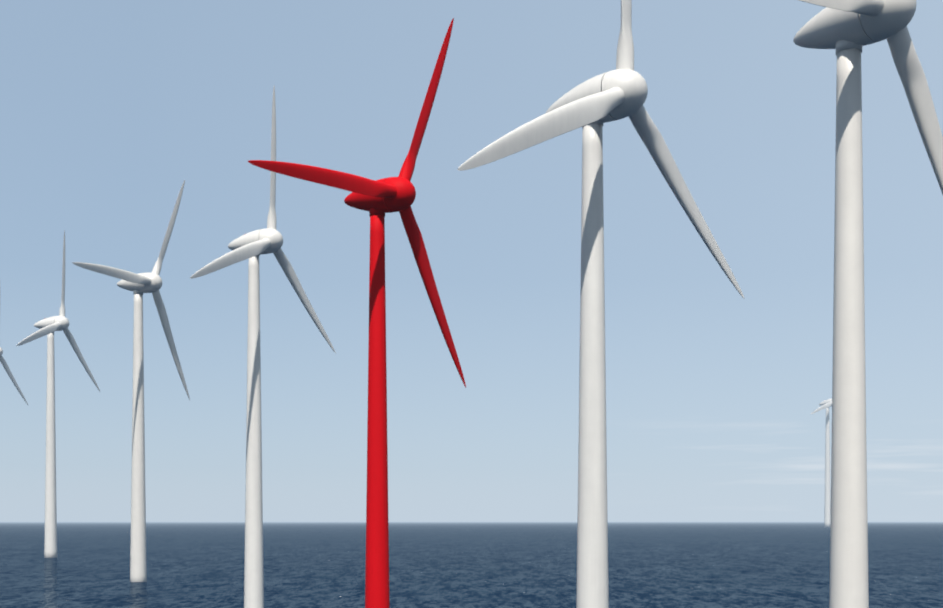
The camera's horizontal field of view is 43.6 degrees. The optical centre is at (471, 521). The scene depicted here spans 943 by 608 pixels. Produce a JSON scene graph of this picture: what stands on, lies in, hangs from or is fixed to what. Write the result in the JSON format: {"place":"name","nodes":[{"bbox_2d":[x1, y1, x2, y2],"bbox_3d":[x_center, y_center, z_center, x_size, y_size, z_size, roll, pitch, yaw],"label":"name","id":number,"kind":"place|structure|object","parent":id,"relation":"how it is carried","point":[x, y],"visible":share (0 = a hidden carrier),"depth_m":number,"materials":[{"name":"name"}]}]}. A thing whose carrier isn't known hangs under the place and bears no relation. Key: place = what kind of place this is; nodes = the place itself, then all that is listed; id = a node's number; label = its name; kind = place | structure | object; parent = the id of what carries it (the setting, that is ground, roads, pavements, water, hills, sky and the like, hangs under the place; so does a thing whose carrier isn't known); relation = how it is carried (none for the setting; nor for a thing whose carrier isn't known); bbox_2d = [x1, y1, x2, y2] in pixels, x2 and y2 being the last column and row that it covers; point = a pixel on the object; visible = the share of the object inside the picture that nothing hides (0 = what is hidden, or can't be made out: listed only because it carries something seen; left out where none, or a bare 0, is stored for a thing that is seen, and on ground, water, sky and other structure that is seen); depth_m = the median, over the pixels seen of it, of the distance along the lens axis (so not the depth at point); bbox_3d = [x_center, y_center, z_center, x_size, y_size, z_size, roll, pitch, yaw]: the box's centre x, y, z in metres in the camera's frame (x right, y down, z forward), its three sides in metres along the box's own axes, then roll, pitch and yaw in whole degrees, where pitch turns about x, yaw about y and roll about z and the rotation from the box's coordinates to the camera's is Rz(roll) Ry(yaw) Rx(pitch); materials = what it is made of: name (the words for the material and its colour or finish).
{"place":"outdoors","nodes":[
{"label":"outdoors","id":0,"kind":"place"},
{"bbox_2d":[0,522,942,607],"bbox_3d":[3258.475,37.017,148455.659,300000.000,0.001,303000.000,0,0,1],"label":"sea","id":1,"kind":"structure","parent":0,"point":[534,564],"depth_m":996.22,"materials":[{"name":"liquid"}]},
{"bbox_2d":[0,347,27,404],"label":"wind turbine","id":2,"kind":"object","parent":1,"relation":"on","point":[6,367],"visible":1,"depth_m":2457.35,"materials":[{"name":"white paint"}]},
{"bbox_2d":[16,230,99,557],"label":"wind turbine","id":3,"kind":"object","parent":1,"relation":"on","point":[49,326],"visible":0.98,"depth_m":1214.22,"materials":[{"name":"white paint"}]},
{"bbox_2d":[72,180,189,581],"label":"wind turbine","id":4,"kind":"object","parent":1,"relation":"on","point":[139,284],"visible":1,"depth_m":723.05,"materials":[{"name":"white paint"}]},
{"bbox_2d":[190,86,335,607],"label":"wind turbine","id":5,"kind":"object","parent":1,"relation":"on","point":[252,246],"visible":0.96,"depth_m":437.81,"materials":[{"name":"white paint"}]},
{"bbox_2d":[248,18,465,607],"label":"wind turbine","id":6,"kind":"object","parent":1,"relation":"in","point":[378,199],"visible":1,"depth_m":191.05,"materials":[{"name":"paint"}]},
{"bbox_2d":[457,0,743,607],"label":"wind turbine","id":7,"kind":"object","parent":1,"relation":"on","point":[591,106],"visible":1,"depth_m":162.14,"materials":[{"name":"white paint"}]},
{"bbox_2d":[811,399,831,526],"bbox_3d":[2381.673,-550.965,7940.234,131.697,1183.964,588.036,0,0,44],"label":"wind turbine","id":8,"kind":"object","parent":1,"relation":"on","point":[826,404],"visible":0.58,"depth_m":7955.31,"materials":[{"name":"white paint"}]},
{"bbox_2d":[793,0,942,607],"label":"wind turbine","id":9,"kind":"object","parent":1,"relation":"on","point":[847,30],"visible":1,"depth_m":112.72,"materials":[{"name":"white paint"}]},
{"bbox_2d":[0,0,942,521],"label":"sky","id":10,"kind":"structure","parent":0,"point":[107,107],"materials":[{"name":"blue"}]}
]}

